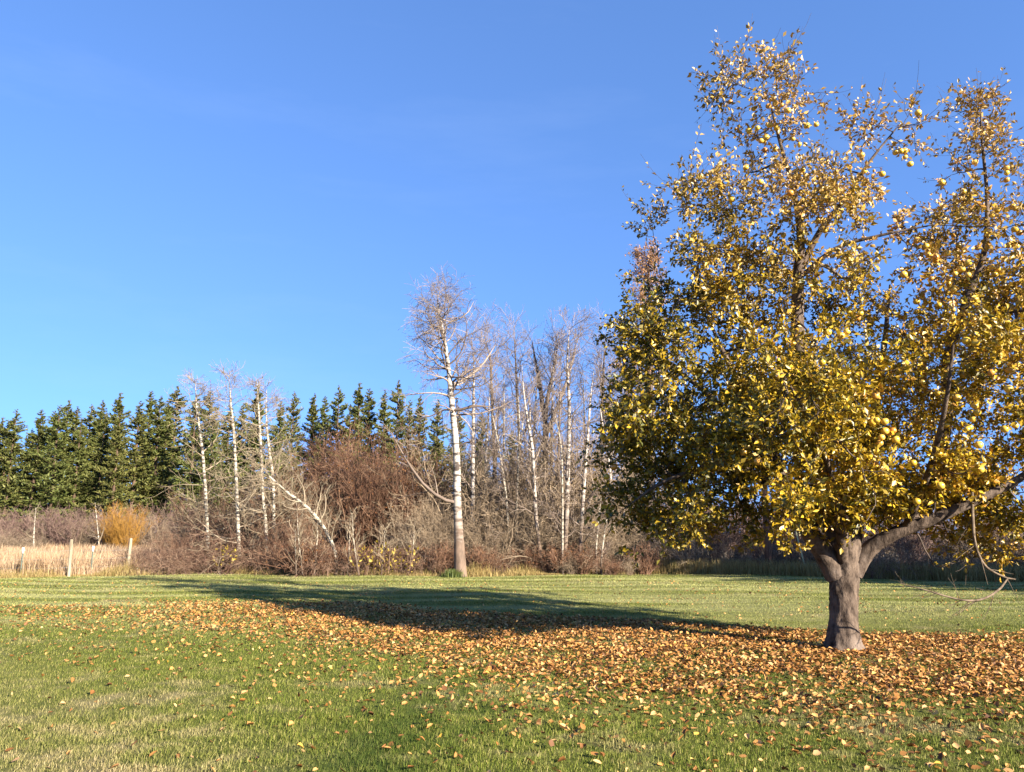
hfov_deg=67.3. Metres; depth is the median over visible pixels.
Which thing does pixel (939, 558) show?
grey shrub
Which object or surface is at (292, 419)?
conifer tree
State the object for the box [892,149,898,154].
apple
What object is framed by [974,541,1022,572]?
bramble bush
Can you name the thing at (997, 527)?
purple brush
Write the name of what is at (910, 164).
apple
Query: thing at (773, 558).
bramble bush
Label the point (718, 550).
bramble bush
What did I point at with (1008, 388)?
apple
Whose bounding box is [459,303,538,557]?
cottonwood tree
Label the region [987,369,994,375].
apple
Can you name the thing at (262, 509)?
russet shrub
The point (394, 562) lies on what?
yellow leaved plant
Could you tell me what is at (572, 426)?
birch tree
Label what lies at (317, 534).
sapling
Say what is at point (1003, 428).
apple
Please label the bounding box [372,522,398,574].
sapling
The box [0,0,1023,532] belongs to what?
sky
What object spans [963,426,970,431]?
apple
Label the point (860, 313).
apple
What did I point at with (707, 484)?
conifer tree
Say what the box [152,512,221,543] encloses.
purple brush
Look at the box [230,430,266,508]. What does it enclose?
conifer tree
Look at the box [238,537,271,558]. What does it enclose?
russet shrub
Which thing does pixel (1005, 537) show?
purple brush
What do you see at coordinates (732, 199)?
apple
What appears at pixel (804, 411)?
apple tree
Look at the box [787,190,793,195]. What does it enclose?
apple
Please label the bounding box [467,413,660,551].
grey shrub
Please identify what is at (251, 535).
bramble bush
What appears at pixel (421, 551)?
red shrub
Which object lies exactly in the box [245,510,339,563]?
russet shrub
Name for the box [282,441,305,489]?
conifer tree
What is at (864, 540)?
purple brush
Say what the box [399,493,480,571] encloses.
grey shrub
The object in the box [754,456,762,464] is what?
apple
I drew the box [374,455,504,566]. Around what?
grey shrub
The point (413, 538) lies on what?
sapling
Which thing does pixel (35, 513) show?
birch tree
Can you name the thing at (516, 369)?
cottonwood tree
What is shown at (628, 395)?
cottonwood tree
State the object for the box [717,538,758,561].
grey shrub
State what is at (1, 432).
conifer tree
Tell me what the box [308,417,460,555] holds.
russet shrub
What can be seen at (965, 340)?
apple
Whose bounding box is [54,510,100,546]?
grey shrub
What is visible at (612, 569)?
red shrub
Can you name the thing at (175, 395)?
conifer tree
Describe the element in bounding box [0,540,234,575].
meadow grass
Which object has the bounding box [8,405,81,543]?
conifer tree
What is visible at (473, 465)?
birch tree
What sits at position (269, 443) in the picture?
aspen tree
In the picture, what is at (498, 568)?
bramble bush
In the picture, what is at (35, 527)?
grey shrub
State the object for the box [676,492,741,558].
purple brush
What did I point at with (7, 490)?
conifer tree
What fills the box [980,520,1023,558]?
grey shrub
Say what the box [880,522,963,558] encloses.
grey shrub
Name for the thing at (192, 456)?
conifer tree
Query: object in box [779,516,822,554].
purple brush
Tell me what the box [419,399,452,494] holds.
conifer tree
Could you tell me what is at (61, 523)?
purple brush
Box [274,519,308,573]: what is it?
sapling
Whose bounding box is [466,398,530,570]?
birch tree
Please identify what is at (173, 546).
russet shrub
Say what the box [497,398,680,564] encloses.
grey shrub
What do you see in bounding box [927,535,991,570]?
bramble bush
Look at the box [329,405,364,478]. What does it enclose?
conifer tree
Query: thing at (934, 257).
apple
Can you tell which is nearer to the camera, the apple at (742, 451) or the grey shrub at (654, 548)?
the apple at (742, 451)
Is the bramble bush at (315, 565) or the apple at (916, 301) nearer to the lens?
the apple at (916, 301)
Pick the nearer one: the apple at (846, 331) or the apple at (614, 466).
the apple at (846, 331)
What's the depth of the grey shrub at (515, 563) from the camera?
30.08 m
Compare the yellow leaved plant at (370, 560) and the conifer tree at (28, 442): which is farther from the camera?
the conifer tree at (28, 442)
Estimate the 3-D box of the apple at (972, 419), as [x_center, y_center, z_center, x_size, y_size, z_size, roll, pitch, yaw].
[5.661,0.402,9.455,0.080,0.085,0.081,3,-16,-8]
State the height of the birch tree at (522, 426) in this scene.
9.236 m
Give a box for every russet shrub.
[153,525,200,558]
[166,479,240,552]
[170,482,267,552]
[186,528,243,551]
[198,484,282,542]
[213,473,312,545]
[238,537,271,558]
[243,479,357,546]
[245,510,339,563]
[250,440,389,551]
[266,454,376,554]
[276,432,403,562]
[283,421,451,559]
[290,412,441,562]
[300,427,439,556]
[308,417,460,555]
[326,437,452,554]
[327,429,450,555]
[333,437,478,564]
[358,444,478,560]
[375,449,488,547]
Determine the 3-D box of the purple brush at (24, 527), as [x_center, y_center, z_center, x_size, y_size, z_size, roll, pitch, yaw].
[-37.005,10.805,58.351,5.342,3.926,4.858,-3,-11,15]
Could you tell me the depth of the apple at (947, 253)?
11.32 m
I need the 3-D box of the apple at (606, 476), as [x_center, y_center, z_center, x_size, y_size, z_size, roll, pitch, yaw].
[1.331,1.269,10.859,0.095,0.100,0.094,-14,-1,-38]
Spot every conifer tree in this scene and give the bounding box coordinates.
[0,409,38,530]
[0,410,67,535]
[0,417,17,524]
[0,424,19,509]
[1,432,28,508]
[7,428,43,539]
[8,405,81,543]
[29,410,64,499]
[41,400,75,541]
[43,420,94,544]
[46,406,85,544]
[53,404,100,525]
[67,412,116,544]
[72,400,110,544]
[83,410,143,546]
[90,392,142,517]
[97,401,168,523]
[120,391,159,543]
[121,396,186,544]
[134,385,193,536]
[140,401,184,540]
[165,395,218,523]
[167,390,224,516]
[178,412,232,522]
[210,406,249,515]
[226,404,255,511]
[227,389,270,516]
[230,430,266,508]
[254,400,299,516]
[257,430,286,508]
[265,391,309,512]
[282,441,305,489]
[295,395,323,498]
[301,396,336,495]
[308,385,349,515]
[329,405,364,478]
[341,383,372,480]
[351,388,387,544]
[373,390,394,547]
[379,379,411,488]
[390,400,425,478]
[405,395,432,488]
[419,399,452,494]
[420,431,445,509]
[441,412,470,493]
[443,443,467,477]
[467,410,492,483]
[500,431,517,488]
[655,446,680,507]
[694,434,725,504]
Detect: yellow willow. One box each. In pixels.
[88,500,160,548]
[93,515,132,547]
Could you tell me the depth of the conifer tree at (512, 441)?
95.93 m
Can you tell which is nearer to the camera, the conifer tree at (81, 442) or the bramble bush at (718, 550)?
the bramble bush at (718, 550)
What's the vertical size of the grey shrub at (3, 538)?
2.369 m
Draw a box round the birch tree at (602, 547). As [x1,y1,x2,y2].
[588,481,617,574]
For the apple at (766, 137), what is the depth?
12.04 m
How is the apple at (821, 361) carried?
attached to the apple tree at (804, 411)
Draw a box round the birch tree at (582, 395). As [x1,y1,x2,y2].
[570,352,598,475]
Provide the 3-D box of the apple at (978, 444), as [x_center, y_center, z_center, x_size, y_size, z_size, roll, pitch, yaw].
[5.693,0.708,9.394,0.104,0.110,0.104,-15,-4,13]
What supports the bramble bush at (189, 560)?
on the ground at (412, 701)
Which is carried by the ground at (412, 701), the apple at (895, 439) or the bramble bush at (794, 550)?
the bramble bush at (794, 550)
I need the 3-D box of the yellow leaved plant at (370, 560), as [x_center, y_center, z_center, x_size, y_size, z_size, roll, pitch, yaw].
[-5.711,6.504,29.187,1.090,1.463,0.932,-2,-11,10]
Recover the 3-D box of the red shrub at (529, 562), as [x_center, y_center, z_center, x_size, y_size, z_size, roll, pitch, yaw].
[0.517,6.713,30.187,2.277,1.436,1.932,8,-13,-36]
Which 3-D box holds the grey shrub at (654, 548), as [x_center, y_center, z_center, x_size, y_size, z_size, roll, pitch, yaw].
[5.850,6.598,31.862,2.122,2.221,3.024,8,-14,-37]
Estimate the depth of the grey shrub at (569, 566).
29.38 m
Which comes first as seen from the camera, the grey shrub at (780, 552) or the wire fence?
the wire fence
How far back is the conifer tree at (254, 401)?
100.41 m
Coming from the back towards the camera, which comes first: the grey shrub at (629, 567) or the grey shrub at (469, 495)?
the grey shrub at (469, 495)
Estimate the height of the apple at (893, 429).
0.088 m
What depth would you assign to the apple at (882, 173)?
11.49 m
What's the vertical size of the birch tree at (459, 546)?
11.963 m
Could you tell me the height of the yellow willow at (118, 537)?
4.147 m
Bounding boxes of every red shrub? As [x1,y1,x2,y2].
[246,532,345,575]
[320,540,367,572]
[350,540,413,571]
[380,540,432,569]
[403,539,469,573]
[465,543,508,574]
[492,539,548,571]
[495,555,515,572]
[535,541,596,573]
[553,542,604,574]
[601,561,625,574]
[618,542,665,574]
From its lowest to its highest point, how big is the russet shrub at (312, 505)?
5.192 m
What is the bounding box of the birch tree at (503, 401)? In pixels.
[482,353,529,562]
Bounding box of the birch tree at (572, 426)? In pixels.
[551,396,586,474]
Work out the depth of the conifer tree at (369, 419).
81.18 m
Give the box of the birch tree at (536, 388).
[513,345,562,453]
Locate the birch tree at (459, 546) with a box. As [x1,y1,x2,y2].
[377,261,535,576]
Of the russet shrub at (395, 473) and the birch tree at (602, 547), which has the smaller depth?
the birch tree at (602, 547)
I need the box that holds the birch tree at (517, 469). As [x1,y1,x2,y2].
[494,378,550,544]
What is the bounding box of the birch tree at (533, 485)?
[498,338,558,572]
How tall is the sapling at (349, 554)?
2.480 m
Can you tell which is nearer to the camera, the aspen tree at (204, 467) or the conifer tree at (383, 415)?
the aspen tree at (204, 467)
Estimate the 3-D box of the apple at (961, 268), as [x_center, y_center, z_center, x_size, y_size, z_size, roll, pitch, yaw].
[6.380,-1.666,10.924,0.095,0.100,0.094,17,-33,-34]
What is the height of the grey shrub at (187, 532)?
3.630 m
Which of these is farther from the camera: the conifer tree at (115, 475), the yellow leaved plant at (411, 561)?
the conifer tree at (115, 475)
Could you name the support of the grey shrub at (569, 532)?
on the ground at (412, 701)
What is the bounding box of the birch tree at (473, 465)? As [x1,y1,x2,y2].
[424,315,498,557]
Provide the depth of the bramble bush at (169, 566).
30.07 m
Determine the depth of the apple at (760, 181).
11.99 m
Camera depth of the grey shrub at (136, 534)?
57.84 m
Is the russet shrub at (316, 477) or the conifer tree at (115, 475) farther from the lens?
the conifer tree at (115, 475)
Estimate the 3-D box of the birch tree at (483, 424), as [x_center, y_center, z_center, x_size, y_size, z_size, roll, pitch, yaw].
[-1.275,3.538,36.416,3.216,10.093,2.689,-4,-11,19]
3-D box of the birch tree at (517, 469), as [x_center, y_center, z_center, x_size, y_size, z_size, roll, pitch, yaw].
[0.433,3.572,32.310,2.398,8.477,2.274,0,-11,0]
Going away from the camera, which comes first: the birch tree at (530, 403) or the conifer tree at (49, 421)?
the birch tree at (530, 403)
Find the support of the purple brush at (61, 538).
on the ground at (412, 701)
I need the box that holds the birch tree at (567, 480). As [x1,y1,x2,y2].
[532,304,608,568]
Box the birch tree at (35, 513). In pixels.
[19,509,45,548]
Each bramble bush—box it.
[85,534,169,572]
[119,540,193,574]
[131,532,185,562]
[139,545,170,570]
[142,536,215,574]
[153,523,214,556]
[153,523,235,570]
[160,512,286,574]
[163,546,232,574]
[165,537,255,574]
[178,512,275,574]
[194,512,310,572]
[218,521,309,574]
[257,515,350,574]
[258,541,318,574]
[260,537,362,576]
[318,541,380,576]
[365,541,413,572]
[378,538,451,575]
[482,562,506,574]
[532,555,559,572]
[583,540,633,574]
[659,530,719,564]
[685,534,764,567]
[724,527,801,570]
[757,530,816,568]
[784,517,904,565]
[863,551,903,578]
[870,540,954,580]
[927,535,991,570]
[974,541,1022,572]
[988,533,1023,570]
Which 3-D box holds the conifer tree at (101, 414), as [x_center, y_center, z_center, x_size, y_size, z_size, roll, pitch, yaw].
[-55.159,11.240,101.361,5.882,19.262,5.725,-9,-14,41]
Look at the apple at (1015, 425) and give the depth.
9.60 m
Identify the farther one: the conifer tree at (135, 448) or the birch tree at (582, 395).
the conifer tree at (135, 448)
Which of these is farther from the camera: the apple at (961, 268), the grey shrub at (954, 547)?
the grey shrub at (954, 547)
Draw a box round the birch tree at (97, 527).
[86,503,105,546]
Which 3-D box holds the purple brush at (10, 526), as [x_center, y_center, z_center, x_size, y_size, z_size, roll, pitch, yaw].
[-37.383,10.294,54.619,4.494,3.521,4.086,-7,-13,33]
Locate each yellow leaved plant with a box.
[207,539,237,572]
[345,540,375,575]
[363,540,388,574]
[379,539,402,573]
[385,549,403,572]
[395,541,420,575]
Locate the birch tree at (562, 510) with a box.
[525,396,591,573]
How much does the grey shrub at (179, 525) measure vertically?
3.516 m
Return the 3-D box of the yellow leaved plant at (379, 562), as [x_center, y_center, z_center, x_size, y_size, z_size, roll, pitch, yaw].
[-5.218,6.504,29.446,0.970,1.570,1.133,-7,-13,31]
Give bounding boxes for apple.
[603,474,609,479]
[611,464,617,469]
[729,196,734,202]
[738,203,743,209]
[740,449,747,454]
[746,128,751,133]
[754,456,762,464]
[757,179,763,184]
[763,134,769,140]
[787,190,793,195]
[803,121,809,128]
[818,358,825,364]
[837,332,844,338]
[843,328,850,334]
[857,310,863,315]
[871,392,879,398]
[873,417,879,422]
[878,434,884,439]
[879,171,885,176]
[881,417,888,424]
[881,426,888,433]
[889,427,896,433]
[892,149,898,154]
[892,435,899,442]
[900,271,907,277]
[906,160,913,166]
[909,460,916,465]
[913,237,920,243]
[913,299,919,304]
[913,498,920,504]
[914,109,921,115]
[932,253,938,259]
[935,480,944,488]
[938,179,944,184]
[944,250,950,256]
[949,316,955,321]
[953,394,960,400]
[958,266,965,271]
[961,337,970,344]
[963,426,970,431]
[964,259,971,265]
[969,417,976,421]
[971,339,979,345]
[971,402,978,408]
[973,409,980,415]
[974,440,983,448]
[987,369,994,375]
[989,264,995,269]
[991,272,997,277]
[1000,424,1008,431]
[1003,165,1009,170]
[1003,177,1009,182]
[1004,367,1012,372]
[1004,385,1013,391]
[1011,225,1018,231]
[1011,422,1018,428]
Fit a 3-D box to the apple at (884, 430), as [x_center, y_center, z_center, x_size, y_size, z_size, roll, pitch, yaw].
[4.675,0.552,9.649,0.101,0.107,0.101,-4,2,-15]
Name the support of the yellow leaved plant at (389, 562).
on the ground at (412, 701)
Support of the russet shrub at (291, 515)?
on the ground at (412, 701)
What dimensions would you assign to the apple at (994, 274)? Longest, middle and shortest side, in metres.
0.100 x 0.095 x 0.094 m
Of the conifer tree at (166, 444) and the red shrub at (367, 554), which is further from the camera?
the conifer tree at (166, 444)
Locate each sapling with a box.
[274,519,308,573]
[287,492,308,574]
[302,517,327,574]
[339,511,364,574]
[342,505,370,574]
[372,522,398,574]
[399,518,430,568]
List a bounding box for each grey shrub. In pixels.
[0,522,11,545]
[0,524,22,549]
[0,529,31,548]
[7,514,56,542]
[12,525,54,550]
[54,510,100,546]
[107,513,153,547]
[129,504,196,545]
[145,489,249,545]
[147,496,216,549]
[164,462,300,550]
[168,461,339,567]
[253,478,362,566]
[364,493,467,570]
[368,407,539,567]
[373,492,477,572]
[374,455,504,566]
[384,431,541,550]
[395,400,628,559]
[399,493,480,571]
[401,492,535,570]
[415,459,499,567]
[420,434,607,556]
[427,418,667,567]
[428,484,553,572]
[461,456,543,548]
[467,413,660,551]
[475,417,637,554]
[483,449,564,560]
[483,492,638,569]
[484,486,575,566]
[491,515,545,567]
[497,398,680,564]
[504,552,526,571]
[508,428,697,566]
[512,492,656,568]
[532,498,622,569]
[545,450,680,564]
[551,553,586,574]
[553,491,639,565]
[573,455,696,563]
[584,517,686,571]
[607,455,688,567]
[620,556,640,574]
[632,526,692,563]
[647,530,743,569]
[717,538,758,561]
[750,538,798,560]
[788,538,817,567]
[864,509,899,561]
[872,538,920,565]
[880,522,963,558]
[903,538,960,570]
[931,520,1006,567]
[954,542,1015,576]
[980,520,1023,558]
[986,535,1023,566]
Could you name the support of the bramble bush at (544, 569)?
on the ground at (412, 701)
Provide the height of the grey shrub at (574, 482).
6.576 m
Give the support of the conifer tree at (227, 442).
on the ground at (412, 701)
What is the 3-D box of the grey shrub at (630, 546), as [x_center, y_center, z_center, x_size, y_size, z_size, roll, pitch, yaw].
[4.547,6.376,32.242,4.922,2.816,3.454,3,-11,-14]
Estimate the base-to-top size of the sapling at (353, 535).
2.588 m
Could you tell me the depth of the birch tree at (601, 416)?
33.37 m
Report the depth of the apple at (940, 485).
9.49 m
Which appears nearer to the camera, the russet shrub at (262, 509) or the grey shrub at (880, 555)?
the grey shrub at (880, 555)
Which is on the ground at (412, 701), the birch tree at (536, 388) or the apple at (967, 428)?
the birch tree at (536, 388)
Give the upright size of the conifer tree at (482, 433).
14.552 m
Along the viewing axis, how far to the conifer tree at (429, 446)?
103.75 m
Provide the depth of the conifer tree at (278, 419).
99.79 m
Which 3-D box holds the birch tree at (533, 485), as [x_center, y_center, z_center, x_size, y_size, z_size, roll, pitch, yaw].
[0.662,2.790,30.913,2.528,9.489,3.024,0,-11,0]
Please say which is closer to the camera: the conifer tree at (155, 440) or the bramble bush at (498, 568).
the bramble bush at (498, 568)
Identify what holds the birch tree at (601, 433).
on the ground at (412, 701)
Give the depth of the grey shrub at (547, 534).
31.18 m
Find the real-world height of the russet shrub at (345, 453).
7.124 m
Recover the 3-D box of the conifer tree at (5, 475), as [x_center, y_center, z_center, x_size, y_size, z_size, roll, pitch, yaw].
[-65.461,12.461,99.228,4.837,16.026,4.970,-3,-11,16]
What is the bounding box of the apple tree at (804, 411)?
[576,13,1023,651]
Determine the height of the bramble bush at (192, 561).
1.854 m
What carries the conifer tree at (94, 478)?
on the ground at (412, 701)
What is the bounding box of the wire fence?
[8,538,132,576]
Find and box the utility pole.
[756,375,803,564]
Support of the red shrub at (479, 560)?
on the ground at (412, 701)
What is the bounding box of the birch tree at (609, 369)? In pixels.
[584,345,626,483]
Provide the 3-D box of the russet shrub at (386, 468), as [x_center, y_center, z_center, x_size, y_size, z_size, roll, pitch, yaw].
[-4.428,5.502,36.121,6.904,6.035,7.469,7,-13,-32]
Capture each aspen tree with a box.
[150,369,237,549]
[171,358,276,574]
[198,373,321,561]
[228,377,319,541]
[236,436,347,574]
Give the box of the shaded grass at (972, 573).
[649,556,1023,581]
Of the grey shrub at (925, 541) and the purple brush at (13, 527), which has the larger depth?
the purple brush at (13, 527)
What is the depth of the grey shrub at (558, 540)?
30.53 m
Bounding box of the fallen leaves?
[0,579,1023,771]
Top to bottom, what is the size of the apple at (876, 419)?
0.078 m
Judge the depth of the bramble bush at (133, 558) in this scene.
30.39 m
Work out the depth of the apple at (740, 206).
11.62 m
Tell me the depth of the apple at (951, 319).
10.26 m
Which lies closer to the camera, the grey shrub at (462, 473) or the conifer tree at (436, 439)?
the grey shrub at (462, 473)
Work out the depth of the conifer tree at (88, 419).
102.61 m
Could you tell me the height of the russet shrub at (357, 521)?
6.817 m
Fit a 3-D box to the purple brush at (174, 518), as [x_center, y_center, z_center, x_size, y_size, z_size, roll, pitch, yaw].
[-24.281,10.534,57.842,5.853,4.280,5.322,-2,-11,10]
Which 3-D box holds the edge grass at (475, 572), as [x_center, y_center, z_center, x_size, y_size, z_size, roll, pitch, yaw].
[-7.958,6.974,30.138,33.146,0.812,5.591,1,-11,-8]
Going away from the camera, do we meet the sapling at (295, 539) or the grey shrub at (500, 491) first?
the sapling at (295, 539)
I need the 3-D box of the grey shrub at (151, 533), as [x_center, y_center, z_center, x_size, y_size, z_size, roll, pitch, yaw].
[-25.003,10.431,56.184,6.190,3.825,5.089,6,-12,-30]
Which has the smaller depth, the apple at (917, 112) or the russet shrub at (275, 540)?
the apple at (917, 112)
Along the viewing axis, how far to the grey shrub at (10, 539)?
51.65 m
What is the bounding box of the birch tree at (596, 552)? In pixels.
[585,484,609,573]
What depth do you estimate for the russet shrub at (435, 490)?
36.22 m
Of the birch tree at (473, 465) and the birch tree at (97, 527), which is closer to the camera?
the birch tree at (473, 465)
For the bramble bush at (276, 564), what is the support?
on the ground at (412, 701)
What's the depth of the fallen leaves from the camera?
10.02 m
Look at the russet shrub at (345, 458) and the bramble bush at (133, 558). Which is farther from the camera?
the russet shrub at (345, 458)
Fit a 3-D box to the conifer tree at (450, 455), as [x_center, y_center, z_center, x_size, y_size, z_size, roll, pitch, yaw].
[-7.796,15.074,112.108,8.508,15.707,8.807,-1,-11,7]
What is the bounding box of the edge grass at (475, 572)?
[0,556,734,578]
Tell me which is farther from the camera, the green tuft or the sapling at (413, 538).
the sapling at (413, 538)
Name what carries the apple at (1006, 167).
attached to the apple tree at (804, 411)
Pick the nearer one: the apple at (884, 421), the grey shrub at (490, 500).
the apple at (884, 421)
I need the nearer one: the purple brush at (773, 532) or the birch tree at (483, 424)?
the birch tree at (483, 424)
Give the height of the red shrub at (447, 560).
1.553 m
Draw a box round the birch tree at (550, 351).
[523,328,588,477]
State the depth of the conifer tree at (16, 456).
116.70 m
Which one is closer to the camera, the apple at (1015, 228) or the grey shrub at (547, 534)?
the apple at (1015, 228)
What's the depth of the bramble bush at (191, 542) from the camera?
31.52 m
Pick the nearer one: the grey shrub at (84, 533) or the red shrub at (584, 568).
the red shrub at (584, 568)
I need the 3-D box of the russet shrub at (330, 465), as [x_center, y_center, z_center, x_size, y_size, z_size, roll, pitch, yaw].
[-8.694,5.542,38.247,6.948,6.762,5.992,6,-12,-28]
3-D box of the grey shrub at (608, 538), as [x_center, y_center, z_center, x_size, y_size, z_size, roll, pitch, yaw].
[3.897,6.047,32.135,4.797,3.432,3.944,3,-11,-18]
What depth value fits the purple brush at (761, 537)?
41.79 m
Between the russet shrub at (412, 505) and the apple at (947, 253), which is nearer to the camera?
the apple at (947, 253)
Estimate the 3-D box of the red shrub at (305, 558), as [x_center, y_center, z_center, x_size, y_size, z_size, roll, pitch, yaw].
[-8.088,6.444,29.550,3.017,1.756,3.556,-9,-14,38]
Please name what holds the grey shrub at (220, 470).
on the ground at (412, 701)
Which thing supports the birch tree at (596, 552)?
on the ground at (412, 701)
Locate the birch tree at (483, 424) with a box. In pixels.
[467,361,512,542]
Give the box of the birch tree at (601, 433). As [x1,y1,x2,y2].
[582,390,622,531]
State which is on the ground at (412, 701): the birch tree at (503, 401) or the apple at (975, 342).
the birch tree at (503, 401)
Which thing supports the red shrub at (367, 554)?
on the ground at (412, 701)
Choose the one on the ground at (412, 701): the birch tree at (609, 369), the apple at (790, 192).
the birch tree at (609, 369)
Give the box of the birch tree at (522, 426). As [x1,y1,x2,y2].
[492,377,544,488]
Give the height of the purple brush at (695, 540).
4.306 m
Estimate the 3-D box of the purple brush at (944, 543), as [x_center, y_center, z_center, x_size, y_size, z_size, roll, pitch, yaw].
[21.834,7.297,37.796,3.711,3.104,4.081,-7,-13,34]
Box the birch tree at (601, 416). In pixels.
[582,372,627,570]
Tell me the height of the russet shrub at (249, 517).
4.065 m
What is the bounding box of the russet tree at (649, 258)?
[608,236,680,566]
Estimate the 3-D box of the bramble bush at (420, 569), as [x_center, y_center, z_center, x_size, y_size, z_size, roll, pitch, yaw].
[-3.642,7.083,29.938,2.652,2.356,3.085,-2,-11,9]
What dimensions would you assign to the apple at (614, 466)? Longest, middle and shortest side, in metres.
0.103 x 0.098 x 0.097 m
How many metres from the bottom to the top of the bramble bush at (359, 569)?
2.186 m
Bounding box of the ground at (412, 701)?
[0,533,1023,771]
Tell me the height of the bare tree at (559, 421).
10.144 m
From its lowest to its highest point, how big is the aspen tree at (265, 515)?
8.591 m
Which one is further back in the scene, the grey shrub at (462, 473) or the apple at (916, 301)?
the grey shrub at (462, 473)
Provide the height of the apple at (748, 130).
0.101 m
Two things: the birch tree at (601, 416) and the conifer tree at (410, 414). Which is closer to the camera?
the birch tree at (601, 416)
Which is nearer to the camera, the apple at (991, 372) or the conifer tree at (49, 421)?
the apple at (991, 372)
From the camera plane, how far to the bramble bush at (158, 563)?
29.91 m
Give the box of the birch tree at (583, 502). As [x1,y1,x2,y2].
[544,357,623,572]
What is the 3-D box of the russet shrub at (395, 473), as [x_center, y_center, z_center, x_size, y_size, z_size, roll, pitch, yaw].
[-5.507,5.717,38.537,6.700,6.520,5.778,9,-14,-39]
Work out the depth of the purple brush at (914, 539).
35.55 m
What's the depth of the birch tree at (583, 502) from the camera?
30.84 m
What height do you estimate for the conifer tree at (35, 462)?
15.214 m
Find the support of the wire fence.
on the ground at (412, 701)
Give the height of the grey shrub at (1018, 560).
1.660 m
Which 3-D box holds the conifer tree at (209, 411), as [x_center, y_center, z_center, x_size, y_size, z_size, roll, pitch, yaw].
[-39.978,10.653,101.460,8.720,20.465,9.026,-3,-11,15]
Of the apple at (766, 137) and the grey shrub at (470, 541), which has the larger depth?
the grey shrub at (470, 541)
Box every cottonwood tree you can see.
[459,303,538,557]
[476,377,517,471]
[484,302,543,481]
[516,307,603,483]
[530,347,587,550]
[565,303,631,497]
[592,326,679,563]
[597,357,666,498]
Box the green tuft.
[440,568,468,577]
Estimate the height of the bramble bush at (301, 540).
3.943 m
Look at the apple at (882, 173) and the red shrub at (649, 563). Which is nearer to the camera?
the apple at (882, 173)
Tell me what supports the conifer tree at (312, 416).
on the ground at (412, 701)
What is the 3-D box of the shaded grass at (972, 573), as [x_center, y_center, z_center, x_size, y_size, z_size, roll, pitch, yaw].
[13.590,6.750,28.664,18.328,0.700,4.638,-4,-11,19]
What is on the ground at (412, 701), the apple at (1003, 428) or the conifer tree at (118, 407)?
the conifer tree at (118, 407)
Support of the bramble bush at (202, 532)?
on the ground at (412, 701)
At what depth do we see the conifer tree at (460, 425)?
80.40 m
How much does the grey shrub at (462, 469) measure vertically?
7.455 m
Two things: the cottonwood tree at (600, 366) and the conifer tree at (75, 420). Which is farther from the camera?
the conifer tree at (75, 420)
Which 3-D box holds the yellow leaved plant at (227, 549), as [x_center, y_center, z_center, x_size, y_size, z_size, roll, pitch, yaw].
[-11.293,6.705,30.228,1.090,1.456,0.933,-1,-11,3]
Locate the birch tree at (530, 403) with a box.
[508,367,550,548]
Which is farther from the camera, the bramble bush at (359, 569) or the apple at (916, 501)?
the bramble bush at (359, 569)
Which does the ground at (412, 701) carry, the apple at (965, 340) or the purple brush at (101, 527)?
the purple brush at (101, 527)
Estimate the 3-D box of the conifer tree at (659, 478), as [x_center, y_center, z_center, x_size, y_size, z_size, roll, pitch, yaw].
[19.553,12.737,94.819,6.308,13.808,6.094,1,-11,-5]
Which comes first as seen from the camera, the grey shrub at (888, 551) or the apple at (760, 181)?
the apple at (760, 181)
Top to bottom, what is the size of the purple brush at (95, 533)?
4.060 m
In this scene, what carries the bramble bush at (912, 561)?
on the ground at (412, 701)
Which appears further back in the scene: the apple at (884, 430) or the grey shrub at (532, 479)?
the grey shrub at (532, 479)
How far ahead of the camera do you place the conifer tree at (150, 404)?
106.49 m
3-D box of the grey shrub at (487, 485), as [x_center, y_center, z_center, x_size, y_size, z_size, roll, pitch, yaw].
[-0.027,5.329,36.189,10.348,6.456,7.261,1,-11,-6]
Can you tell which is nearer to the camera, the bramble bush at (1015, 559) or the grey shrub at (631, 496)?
the bramble bush at (1015, 559)
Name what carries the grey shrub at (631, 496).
on the ground at (412, 701)
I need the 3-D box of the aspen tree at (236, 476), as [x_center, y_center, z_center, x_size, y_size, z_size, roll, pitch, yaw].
[-11.352,3.272,31.839,3.811,9.098,4.362,9,-14,-38]
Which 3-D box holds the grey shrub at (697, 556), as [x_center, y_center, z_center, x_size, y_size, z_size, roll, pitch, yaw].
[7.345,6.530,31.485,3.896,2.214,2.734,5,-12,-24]
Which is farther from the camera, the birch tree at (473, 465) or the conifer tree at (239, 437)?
the conifer tree at (239, 437)
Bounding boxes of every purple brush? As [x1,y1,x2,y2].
[0,505,64,545]
[0,509,25,543]
[0,514,27,540]
[2,502,94,546]
[30,505,104,546]
[58,505,130,546]
[76,511,143,546]
[98,501,166,545]
[131,515,178,546]
[137,501,227,542]
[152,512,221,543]
[656,495,738,561]
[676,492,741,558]
[697,505,745,560]
[709,494,772,559]
[723,501,802,561]
[741,490,801,558]
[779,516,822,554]
[818,505,890,561]
[869,510,954,564]
[922,510,979,564]
[946,487,1023,559]
[966,504,1023,565]
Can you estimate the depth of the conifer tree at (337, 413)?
84.62 m
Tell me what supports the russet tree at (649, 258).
on the ground at (412, 701)
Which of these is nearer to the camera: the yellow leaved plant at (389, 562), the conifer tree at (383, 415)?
the yellow leaved plant at (389, 562)
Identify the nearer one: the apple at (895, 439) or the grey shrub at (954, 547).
the apple at (895, 439)
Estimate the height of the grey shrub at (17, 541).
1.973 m
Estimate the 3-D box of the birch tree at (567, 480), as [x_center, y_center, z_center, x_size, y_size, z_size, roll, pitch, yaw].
[2.222,1.849,31.227,3.596,11.467,2.853,-9,-14,39]

